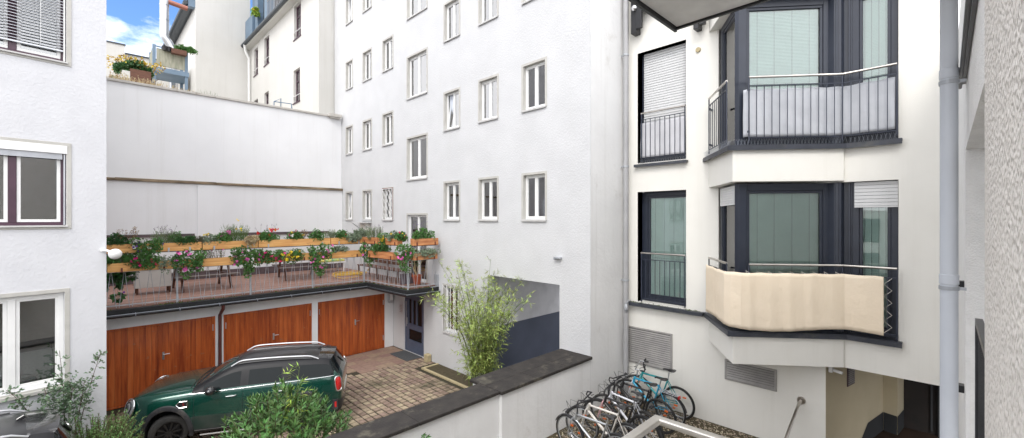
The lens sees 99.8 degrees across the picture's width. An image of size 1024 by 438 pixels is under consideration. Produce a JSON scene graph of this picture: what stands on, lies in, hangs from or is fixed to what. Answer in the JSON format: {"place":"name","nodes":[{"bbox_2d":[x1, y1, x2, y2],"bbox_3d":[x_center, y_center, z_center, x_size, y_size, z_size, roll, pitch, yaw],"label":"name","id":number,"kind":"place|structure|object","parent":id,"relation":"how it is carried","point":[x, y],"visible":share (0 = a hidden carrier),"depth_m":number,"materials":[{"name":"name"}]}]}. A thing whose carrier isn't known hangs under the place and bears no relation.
{"place":"outdoors","nodes":[
{"label":"outdoors","id":0,"kind":"place"},
{"bbox_2d":[106,40,184,89],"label":"building","id":1,"kind":"structure","parent":0,"point":[115,49],"depth_m":22.83,"materials":[{"name":"paint"}]},
{"bbox_2d":[149,44,188,89],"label":"steel balcony","id":2,"kind":"structure","parent":1,"relation":"attached to","point":[168,60],"depth_m":20.58,"materials":[{"name":"blue metal"}]},
{"bbox_2d":[161,0,334,113],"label":"building","id":3,"kind":"structure","parent":0,"point":[284,50],"depth_m":24.79,"materials":[{"name":"paint"}]},
{"bbox_2d":[106,358,460,437],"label":"paving","id":4,"kind":"structure","parent":0,"point":[382,413],"depth_m":11.52,"materials":[{"name":"beige stone"}]},
{"bbox_2d":[0,408,75,437],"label":"parked car","id":5,"kind":"object","parent":4,"relation":"on","point":[45,423],"visible":0.99,"depth_m":6.28,"materials":[{"name":"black metal"}]},
{"bbox_2d":[124,341,346,437],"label":"parked car","id":6,"kind":"object","parent":4,"relation":"on","point":[181,404],"visible":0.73,"depth_m":9.11,"materials":[{"name":"green metal"}]},
{"bbox_2d":[209,377,351,437],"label":"laurel bush","id":7,"kind":"object","parent":4,"relation":"on","point":[271,418],"visible":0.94,"depth_m":6.29,"materials":[{"name":"green plant"}]},
{"bbox_2d":[266,361,312,437],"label":"bamboo plant","id":8,"kind":"object","parent":4,"relation":"on","point":[293,397],"visible":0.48,"depth_m":6.50,"materials":[{"name":"green plant"}]},
{"bbox_2d":[421,363,471,387],"bbox_3d":[-0.847,4.622,11.815,0.620,0.055,4.950,0,0,-45],"label":"planting bed","id":9,"kind":"object","parent":4,"relation":"on","point":[446,373],"visible":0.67,"depth_m":12.81,"materials":[{"name":"soil"}]},
{"bbox_2d":[420,256,534,386],"bbox_3d":[-0.836,2.787,11.001,2.822,3.688,2.904,0,0,-2],"label":"bamboo plant","id":10,"kind":"object","parent":9,"relation":"on","point":[482,359],"visible":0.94,"depth_m":11.04,"materials":[{"name":"green plant"}]},
{"bbox_2d":[106,346,463,437],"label":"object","id":11,"kind":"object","parent":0,"point":[115,412],"visible":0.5,"depth_m":11.57,"materials":[{"name":"beige stone"}]},
{"bbox_2d":[0,350,106,436],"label":"rose shrub","id":12,"kind":"object","parent":11,"relation":"on","point":[67,401],"visible":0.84,"depth_m":7.28,"materials":[{"name":"green plant"}]},
{"bbox_2d":[73,409,144,437],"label":"rosemary bush","id":13,"kind":"object","parent":11,"relation":"on","point":[103,432],"visible":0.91,"depth_m":7.50,"materials":[{"name":"green plant"}]},
{"bbox_2d":[346,346,419,373],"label":"footpath","id":14,"kind":"structure","parent":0,"point":[369,361],"depth_m":14.11,"materials":[{"name":"stone"}]},
{"bbox_2d":[390,350,420,360],"bbox_3d":[-3.597,4.615,14.594,0.580,0.018,1.070,0,0,-45],"label":"doormat","id":15,"kind":"object","parent":14,"relation":"on","point":[405,355],"visible":1,"depth_m":14.56,"materials":[{"name":"grey fabric"}]},
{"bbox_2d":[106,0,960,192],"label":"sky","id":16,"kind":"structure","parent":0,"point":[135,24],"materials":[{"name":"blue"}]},
{"bbox_2d":[547,398,757,437],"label":"bike yard","id":17,"kind":"structure","parent":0,"point":[680,434],"depth_m":8.92,"materials":[{"name":"grey gravel"}]},
{"bbox_2d":[555,399,623,437],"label":"bicycle","id":18,"kind":"object","parent":17,"relation":"on","point":[582,431],"visible":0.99,"depth_m":7.75,"materials":[{"name":"silver metal"}]},
{"bbox_2d":[566,391,645,437],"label":"bicycle","id":19,"kind":"object","parent":17,"relation":"on","point":[598,425],"visible":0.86,"depth_m":8.11,"materials":[{"name":"silver metal"}]},
{"bbox_2d":[582,381,662,437],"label":"bicycle","id":20,"kind":"object","parent":17,"relation":"on","point":[611,409],"visible":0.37,"depth_m":8.36,"materials":[{"name":"black metal"}]},
{"bbox_2d":[590,377,664,437],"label":"bicycle","id":21,"kind":"object","parent":17,"relation":"on","point":[639,394],"visible":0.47,"depth_m":8.55,"materials":[{"name":"silver metal"}]},
{"bbox_2d":[609,371,676,433],"bbox_3d":[2.637,3.818,9.077,0.503,1.043,1.732,-8,5,-41],"label":"bicycle","id":22,"kind":"object","parent":17,"relation":"on","point":[624,391],"visible":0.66,"depth_m":8.96,"materials":[{"name":"black metal"}]},
{"bbox_2d":[612,361,686,423],"bbox_3d":[3.059,3.788,9.434,0.643,1.080,1.725,-5,3,-39],"label":"bicycle","id":23,"kind":"object","parent":17,"relation":"on","point":[667,393],"visible":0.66,"depth_m":9.17,"materials":[{"name":"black metal"}]},
{"bbox_2d":[620,358,694,419],"bbox_3d":[3.324,3.801,9.757,0.581,1.070,1.714,-7,5,-43],"label":"bicycle","id":24,"kind":"object","parent":17,"relation":"on","point":[670,387],"visible":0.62,"depth_m":9.49,"materials":[{"name":"teal metal"}]},
{"bbox_2d":[784,396,805,437],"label":"stair handrail","id":25,"kind":"object","parent":17,"relation":"on","point":[801,400],"visible":1,"depth_m":7.73,"materials":[{"name":"metal"}]},
{"bbox_2d":[628,0,1023,437],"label":"building","id":26,"kind":"structure","parent":17,"relation":"on","point":[981,86],"depth_m":2.98,"materials":[{"name":"paint"}]},
{"bbox_2d":[874,427,937,437],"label":"passage floor","id":27,"kind":"structure","parent":0,"point":[905,432],"depth_m":9.23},
{"bbox_2d":[621,0,939,437],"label":"modern building","id":28,"kind":"structure","parent":27,"relation":"on","point":[722,193],"depth_m":7.91,"materials":[{"name":"beige paint"}]},
{"bbox_2d":[640,116,685,157],"bbox_3d":[3.476,-1.885,10.011,0.031,0.830,1.115,0,0,-43],"label":"privacy screen","id":29,"kind":"object","parent":28,"relation":"attached to","point":[679,135],"visible":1,"depth_m":9.98,"materials":[{"name":"white fabric"}]},
{"bbox_2d":[642,191,685,305],"bbox_3d":[3.647,0.666,10.199,0.115,2.627,1.180,0,0,-45],"label":"window","id":30,"kind":"structure","parent":28,"relation":"in","point":[663,213],"depth_m":10.25,"materials":[{"name":"green glass"}]},
{"bbox_2d":[642,43,685,162],"bbox_3d":[3.626,-2.669,10.177,0.175,2.637,1.180,0,0,-45],"label":"window","id":31,"kind":"structure","parent":28,"relation":"in","point":[663,71],"depth_m":10.13,"materials":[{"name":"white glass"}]},
{"bbox_2d":[721,185,734,271],"bbox_3d":[4.306,0.677,8.501,0.080,2.645,1.140,0,0,12],"label":"window","id":32,"kind":"structure","parent":28,"relation":"in","point":[727,212],"depth_m":8.68,"materials":[{"name":"black glass"}]},
{"bbox_2d":[721,12,734,146],"bbox_3d":[4.306,-2.658,8.501,0.080,2.655,1.140,0,0,12],"label":"window","id":33,"kind":"structure","parent":28,"relation":"in","point":[728,29],"depth_m":8.61,"materials":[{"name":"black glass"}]},
{"bbox_2d":[746,183,827,329],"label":"window","id":34,"kind":"structure","parent":28,"relation":"in","point":[787,223],"depth_m":7.88,"materials":[{"name":"clear glass"}]},
{"bbox_2d":[746,0,827,144],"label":"window","id":35,"kind":"structure","parent":28,"relation":"in","point":[784,37],"depth_m":7.89,"materials":[{"name":"clear glass"}]},
{"bbox_2d":[706,264,891,335],"bbox_3d":[4.776,1.441,7.629,2.910,1.048,1.005,0,0,42],"label":"privacy screen","id":36,"kind":"object","parent":28,"relation":"attached to","point":[777,302],"visible":1,"depth_m":7.50,"materials":[{"name":"beige fabric"}]},
{"bbox_2d":[743,77,894,136],"bbox_3d":[5.261,-1.898,7.557,2.226,0.856,0.346,0,0,18],"label":"privacy screen","id":37,"kind":"object","parent":28,"relation":"attached to","point":[772,112],"visible":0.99,"depth_m":7.60,"materials":[{"name":"grey fabric"}]},
{"bbox_2d":[852,180,897,338],"bbox_3d":[6.233,0.677,7.418,0.170,2.645,0.610,0,0,-45],"label":"window","id":38,"kind":"structure","parent":28,"relation":"in","point":[875,203],"depth_m":7.39,"materials":[{"name":"clear glass"}]},
{"bbox_2d":[853,0,897,142],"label":"window","id":39,"kind":"structure","parent":28,"relation":"in","point":[875,22],"depth_m":7.46,"materials":[{"name":"black glass"}]},
{"bbox_3d":[-18.044,0.180,16.990,16.370,8.900,11.639,0,0,-45],"label":"annex building","id":40,"kind":"object","parent":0,"visible":0},
{"bbox_2d":[106,54,165,82],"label":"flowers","id":41,"kind":"object","parent":40,"relation":"on","point":[124,57],"visible":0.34,"depth_m":18.61,"materials":[{"name":"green plant"}]},
{"bbox_2d":[130,68,150,83],"bbox_3d":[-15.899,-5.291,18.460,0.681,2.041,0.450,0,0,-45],"label":"planter box","id":42,"kind":"object","parent":40,"relation":"on","point":[135,73],"visible":0.3,"depth_m":18.27,"materials":[{"name":"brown wood"}]},
{"bbox_2d":[112,59,154,79],"bbox_3d":[-16.224,-6.454,18.513,1.397,0.782,0.798,0,0,-45],"label":"evergreen shrub","id":43,"kind":"object","parent":42,"relation":"in","point":[118,67],"visible":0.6,"depth_m":18.29,"materials":[{"name":"green plant"}]},
{"bbox_2d":[106,71,194,91],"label":"roof grass","id":44,"kind":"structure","parent":40,"relation":"on","point":[139,81],"depth_m":14.80,"materials":[{"name":"plant"}]},
{"bbox_2d":[159,0,187,88],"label":"metal flue","id":45,"kind":"object","parent":40,"relation":"on","point":[164,22],"visible":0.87,"depth_m":21.85,"materials":[{"name":"silver metal"}]},
{"label":"ground","id":46,"kind":"structure","parent":0,"visible":0},
{"bbox_2d":[0,0,105,437],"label":"apartment building","id":47,"kind":"structure","parent":46,"relation":"on","point":[52,172],"depth_m":7.53,"materials":[{"name":"paint"}]},
{"bbox_2d":[0,288,69,402],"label":"window","id":48,"kind":"structure","parent":47,"relation":"in","point":[12,371],"depth_m":7.23,"materials":[{"name":"white plastic"}]},
{"bbox_2d":[0,0,71,66],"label":"window","id":49,"kind":"structure","parent":47,"relation":"in","point":[11,45],"depth_m":7.26,"materials":[{"name":"white plastic"}]},
{"bbox_2d":[0,136,71,229],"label":"window","id":50,"kind":"structure","parent":47,"relation":"in","point":[12,149],"depth_m":7.19,"materials":[{"name":"white plastic"}]},
{"bbox_2d":[106,77,342,285],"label":"courtyard wall","id":51,"kind":"structure","parent":46,"relation":"on","point":[191,163],"depth_m":15.63,"materials":[{"name":"paint"}]},
{"bbox_2d":[106,267,439,410],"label":"garage building","id":52,"kind":"structure","parent":46,"relation":"on","point":[148,344],"depth_m":12.45,"materials":[{"name":"paint"}]},
{"bbox_2d":[133,269,171,294],"bbox_3d":[-10.310,1.708,12.382,0.860,0.810,0.560,0,0,-45],"label":"storage chest","id":53,"kind":"object","parent":52,"relation":"on","point":[145,275],"visible":0.48,"depth_m":12.22,"materials":[{"name":"grey plastic"}]},
{"bbox_2d":[106,316,214,410],"bbox_3d":[-9.137,3.655,11.046,2.580,1.950,0.149,0,0,-45],"label":"garage door","id":54,"kind":"structure","parent":52,"relation":"in","point":[137,356],"depth_m":11.01,"materials":[{"name":"brown wood"}]},
{"bbox_2d":[172,265,239,292],"bbox_3d":[-9.509,1.754,13.250,1.580,0.752,1.600,0,0,41],"label":"picnic table","id":55,"kind":"object","parent":52,"relation":"on","point":[219,275],"visible":0.36,"depth_m":13.14,"materials":[{"name":"brown wood"}]},
{"bbox_2d":[224,303,311,361],"bbox_3d":[-7.240,3.655,12.933,2.390,1.950,0.149,0,0,-45],"label":"garage door","id":56,"kind":"structure","parent":52,"relation":"in","point":[243,331],"depth_m":12.87,"materials":[{"name":"brown wood"}]},
{"bbox_2d":[106,243,436,307],"bbox_3d":[-6.325,1.526,11.630,8.631,1.409,2.528,0,0,-45],"label":"terrace railing","id":57,"kind":"object","parent":52,"relation":"on","point":[312,285],"visible":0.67,"depth_m":12.73,"materials":[{"name":"black metal"}]},
{"bbox_2d":[106,255,139,302],"bbox_3d":[-9.666,1.412,10.460,0.984,1.300,0.503,0,0,-45],"label":"climbing plant","id":58,"kind":"object","parent":57,"relation":"attached to","point":[118,278],"visible":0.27,"depth_m":10.45,"materials":[{"name":"green plant"}]},
{"bbox_2d":[106,243,154,253],"bbox_3d":[-9.266,0.708,10.219,1.230,0.215,0.210,0,0,-45],"label":"flower box","id":59,"kind":"object","parent":57,"relation":"attached to","point":[124,248],"visible":0.3,"depth_m":10.20,"materials":[{"name":"brown wood"}]},
{"bbox_2d":[106,232,130,246],"bbox_3d":[-9.312,0.524,10.165,0.558,0.432,0.362,0,0,-45],"label":"box plant","id":60,"kind":"object","parent":59,"relation":"in","point":[115,241],"visible":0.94,"depth_m":10.12,"materials":[{"name":"green plant"}]},
{"bbox_2d":[129,237,163,259],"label":"potted flowers","id":61,"kind":"object","parent":59,"relation":"in","point":[145,252],"visible":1,"depth_m":10.43,"materials":[{"name":"green plant"}]},
{"bbox_2d":[107,260,176,272],"bbox_3d":[-8.979,1.147,10.505,1.280,0.215,0.210,0,0,-45],"label":"flower box","id":62,"kind":"object","parent":57,"relation":"attached to","point":[118,267],"visible":0.66,"depth_m":10.23,"materials":[{"name":"brown wood"}]},
{"bbox_2d":[106,252,142,267],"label":"potted flowers","id":63,"kind":"object","parent":62,"relation":"in","point":[126,258],"visible":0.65,"depth_m":10.23,"materials":[{"name":"green plant"}]},
{"bbox_2d":[128,255,161,269],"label":"potted flowers","id":64,"kind":"object","parent":62,"relation":"in","point":[152,261],"visible":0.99,"depth_m":10.39,"materials":[{"name":"green plant"}]},
{"bbox_2d":[156,242,201,251],"bbox_3d":[-8.486,0.708,10.995,0.930,0.215,0.210,0,0,-45],"label":"flower box","id":65,"kind":"object","parent":57,"relation":"attached to","point":[168,247],"visible":0.63,"depth_m":10.95,"materials":[{"name":"brown wood"}]},
{"bbox_2d":[181,257,246,267],"bbox_3d":[-7.933,1.147,11.545,1.470,0.215,0.210,0,0,-45],"label":"flower box","id":66,"kind":"object","parent":57,"relation":"attached to","point":[218,261],"visible":0.48,"depth_m":11.51,"materials":[{"name":"brown wood"}]},
{"bbox_2d":[169,247,206,279],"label":"potted flowers","id":67,"kind":"object","parent":66,"relation":"in","point":[196,266],"visible":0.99,"depth_m":11.02,"materials":[{"name":"green plant"}]},
{"bbox_2d":[202,241,257,249],"bbox_3d":[-7.688,0.708,11.788,1.280,0.215,0.210,0,0,-45],"label":"flower box","id":68,"kind":"object","parent":57,"relation":"attached to","point":[222,245],"visible":0.7,"depth_m":11.63,"materials":[{"name":"brown wood"}]},
{"bbox_2d":[220,219,249,240],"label":"potted flowers","id":69,"kind":"object","parent":68,"relation":"in","point":[237,237],"visible":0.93,"depth_m":11.89,"materials":[{"name":"green plant"}]},
{"bbox_2d":[254,253,312,262],"bbox_3d":[-6.721,1.147,12.750,1.550,0.215,0.210,0,0,-45],"label":"flower box","id":70,"kind":"object","parent":57,"relation":"attached to","point":[306,256],"visible":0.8,"depth_m":12.81,"materials":[{"name":"brown wood"}]},
{"bbox_2d":[228,245,264,278],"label":"potted flowers","id":71,"kind":"object","parent":70,"relation":"in","point":[255,255],"visible":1,"depth_m":11.92,"materials":[{"name":"green plant"}]},
{"bbox_2d":[259,249,285,263],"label":"potted flowers","id":72,"kind":"object","parent":70,"relation":"in","point":[277,256],"visible":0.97,"depth_m":12.36,"materials":[{"name":"green plant"}]},
{"bbox_2d":[279,248,305,263],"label":"potted flowers","id":73,"kind":"object","parent":70,"relation":"in","point":[298,252],"visible":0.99,"depth_m":12.81,"materials":[{"name":"green plant"}]},
{"bbox_2d":[258,238,329,246],"bbox_3d":[-6.504,0.708,12.966,2.020,0.215,0.210,0,0,-45],"label":"flower box","id":74,"kind":"object","parent":57,"relation":"attached to","point":[290,242],"visible":0.8,"depth_m":12.83,"materials":[{"name":"brown wood"}]},
{"bbox_2d":[256,225,279,243],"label":"potted flowers","id":75,"kind":"object","parent":74,"relation":"in","point":[264,236],"visible":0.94,"depth_m":12.38,"materials":[{"name":"green plant"}]},
{"bbox_2d":[317,250,363,258],"bbox_3d":[-5.519,1.147,13.946,1.480,0.215,0.210,0,0,-45],"label":"flower box","id":76,"kind":"object","parent":57,"relation":"attached to","point":[350,253],"visible":0.51,"depth_m":13.95,"materials":[{"name":"brown wood"}]},
{"bbox_2d":[306,243,335,275],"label":"potted flowers","id":77,"kind":"object","parent":76,"relation":"in","point":[316,259],"visible":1,"depth_m":13.30,"materials":[{"name":"green plant"}]},
{"bbox_2d":[358,242,377,266],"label":"potted flowers","id":78,"kind":"object","parent":57,"relation":"on","point":[364,246],"visible":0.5,"depth_m":14.14,"materials":[{"name":"green plant"}]},
{"bbox_2d":[368,251,397,259],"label":"flower box","id":79,"kind":"object","parent":57,"relation":"attached to","point":[387,255],"visible":0.79,"depth_m":13.57,"materials":[{"name":"orange wood"}]},
{"bbox_2d":[394,243,414,272],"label":"potted flowers","id":80,"kind":"object","parent":57,"relation":"attached to","point":[404,259],"visible":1,"depth_m":12.78,"materials":[{"name":"green plant"}]},
{"bbox_2d":[410,238,437,245],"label":"flower box","id":81,"kind":"object","parent":57,"relation":"attached to","point":[426,241],"visible":0.94,"depth_m":13.22,"materials":[{"name":"orange wood"}]},
{"bbox_2d":[412,221,434,239],"bbox_3d":[-2.737,0.390,13.310,0.815,0.658,0.344,0,0,-45],"label":"sage plant","id":82,"kind":"object","parent":81,"relation":"in","point":[422,234],"visible":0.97,"depth_m":13.24,"materials":[{"name":"green plant"}]},
{"bbox_2d":[272,262,326,280],"bbox_3d":[-7.699,1.754,15.614,1.500,0.752,1.580,0,0,-39],"label":"picnic table","id":83,"kind":"object","parent":52,"relation":"on","point":[281,267],"visible":0.36,"depth_m":15.52,"materials":[{"name":"brown wood"}]},
{"bbox_2d":[318,294,383,355],"bbox_3d":[-5.432,3.655,14.731,2.350,1.950,0.149,0,0,-45],"label":"garage door","id":84,"kind":"structure","parent":52,"relation":"in","point":[355,325],"depth_m":14.74,"materials":[{"name":"brown wood"}]},
{"bbox_2d":[357,255,411,282],"bbox_3d":[-4.585,1.678,15.325,0.510,0.870,3.000,0,0,-45],"label":"garden bench","id":85,"kind":"object","parent":52,"relation":"on","point":[397,270],"visible":0.45,"depth_m":15.21,"materials":[{"name":"brown wood"}]},
{"bbox_2d":[325,349,591,437],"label":"yard wall","id":86,"kind":"structure","parent":46,"relation":"on","point":[528,398],"depth_m":7.91,"materials":[{"name":"paint"}]},
{"bbox_2d":[335,0,622,410],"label":"apartment building","id":87,"kind":"structure","parent":46,"relation":"on","point":[475,133],"depth_m":12.32,"materials":[{"name":"paint"}]},
{"bbox_2d":[345,191,352,220],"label":"window","id":88,"kind":"structure","parent":87,"relation":"in","point":[348,195],"depth_m":18.62,"materials":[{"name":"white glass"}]},
{"bbox_2d":[345,124,352,154],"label":"window","id":89,"kind":"structure","parent":87,"relation":"in","point":[348,129],"depth_m":18.60,"materials":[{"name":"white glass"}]},
{"bbox_2d":[345,58,352,90],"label":"window","id":90,"kind":"structure","parent":87,"relation":"in","point":[349,64],"depth_m":18.60,"materials":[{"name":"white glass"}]},
{"bbox_2d":[345,0,352,25],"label":"window","id":91,"kind":"structure","parent":87,"relation":"in","point":[348,11],"depth_m":18.63,"materials":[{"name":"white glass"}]},
{"bbox_2d":[362,189,371,220],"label":"window","id":92,"kind":"structure","parent":87,"relation":"in","point":[366,194],"depth_m":17.47,"materials":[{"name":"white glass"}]},
{"bbox_2d":[362,118,371,150],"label":"window","id":93,"kind":"structure","parent":87,"relation":"in","point":[366,127],"depth_m":17.47,"materials":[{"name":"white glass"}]},
{"bbox_2d":[362,47,371,82],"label":"window","id":94,"kind":"structure","parent":87,"relation":"in","point":[367,54],"depth_m":17.47,"materials":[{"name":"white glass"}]},
{"bbox_2d":[381,187,392,220],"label":"window","id":95,"kind":"structure","parent":87,"relation":"in","point":[387,195],"depth_m":16.15,"materials":[{"name":"white glass"}]},
{"bbox_2d":[381,110,392,146],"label":"window","id":96,"kind":"structure","parent":87,"relation":"in","point":[387,118],"depth_m":16.27,"materials":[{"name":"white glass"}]},
{"bbox_2d":[381,34,392,72],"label":"window","id":97,"kind":"structure","parent":87,"relation":"in","point":[387,44],"depth_m":16.27,"materials":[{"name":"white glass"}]},
{"bbox_2d":[404,296,423,357],"bbox_3d":[-3.342,3.600,14.834,0.120,2.060,1.270,0,0,-45],"label":"entrance door","id":98,"kind":"structure","parent":87,"relation":"in","point":[414,310],"depth_m":14.85,"materials":[{"name":"blue glass"}]},
{"bbox_2d":[406,132,427,180],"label":"window","id":99,"kind":"structure","parent":87,"relation":"in","point":[417,145],"depth_m":14.86,"materials":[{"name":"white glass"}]},
{"bbox_2d":[406,47,427,99],"bbox_3d":[-3.175,-4.908,14.725,0.253,1.525,1.300,0,0,-45],"label":"window","id":100,"kind":"structure","parent":87,"relation":"in","point":[416,64],"depth_m":14.86,"materials":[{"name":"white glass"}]},
{"bbox_2d":[406,0,427,19],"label":"window","id":101,"kind":"structure","parent":87,"relation":"in","point":[413,7],"depth_m":14.94,"materials":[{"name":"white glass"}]},
{"bbox_2d":[406,213,427,282],"bbox_3d":[-3.141,0.950,14.758,0.282,2.300,1.300,0,0,-45],"label":"terrace door","id":102,"kind":"structure","parent":87,"relation":"in","point":[420,218],"depth_m":14.71,"materials":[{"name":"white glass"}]},
{"bbox_2d":[443,180,459,220],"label":"window","id":103,"kind":"structure","parent":87,"relation":"in","point":[451,189],"depth_m":13.45,"materials":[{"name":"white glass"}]},
{"bbox_2d":[443,87,459,131],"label":"window","id":104,"kind":"structure","parent":87,"relation":"in","point":[451,119],"depth_m":13.47,"materials":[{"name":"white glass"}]},
{"bbox_2d":[443,0,459,42],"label":"window","id":105,"kind":"structure","parent":87,"relation":"in","point":[451,9],"depth_m":13.45,"materials":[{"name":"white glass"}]},
{"bbox_2d":[442,283,460,336],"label":"window","id":106,"kind":"structure","parent":87,"relation":"in","point":[446,288],"depth_m":13.40,"materials":[{"name":"white glass"}]},
{"bbox_2d":[477,73,498,122],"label":"window","id":107,"kind":"structure","parent":87,"relation":"in","point":[488,91],"depth_m":12.18,"materials":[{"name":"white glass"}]},
{"bbox_2d":[478,176,498,220],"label":"window","id":108,"kind":"structure","parent":87,"relation":"in","point":[488,187],"depth_m":12.18,"materials":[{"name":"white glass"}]},
{"bbox_2d":[478,0,498,25],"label":"window","id":109,"kind":"structure","parent":87,"relation":"in","point":[488,10],"depth_m":12.29,"materials":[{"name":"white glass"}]},
{"bbox_2d":[521,171,546,221],"bbox_3d":[0.614,-0.558,10.919,0.258,1.245,0.860,0,0,-45],"label":"window","id":110,"kind":"structure","parent":87,"relation":"in","point":[533,185],"depth_m":10.99,"materials":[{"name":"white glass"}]},
{"bbox_2d":[521,56,546,112],"bbox_3d":[0.613,-3.357,10.919,0.257,1.245,0.860,0,0,-45],"label":"window","id":111,"kind":"structure","parent":87,"relation":"in","point":[533,78],"depth_m":10.96,"materials":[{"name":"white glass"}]},
{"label":"balcony floor","id":112,"kind":"structure","parent":0,"visible":0},
{"bbox_2d":[622,415,726,437],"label":"balcony railing","id":113,"kind":"object","parent":112,"relation":"on","point":[646,427],"visible":1,"depth_m":2.13,"materials":[{"name":"metal"}]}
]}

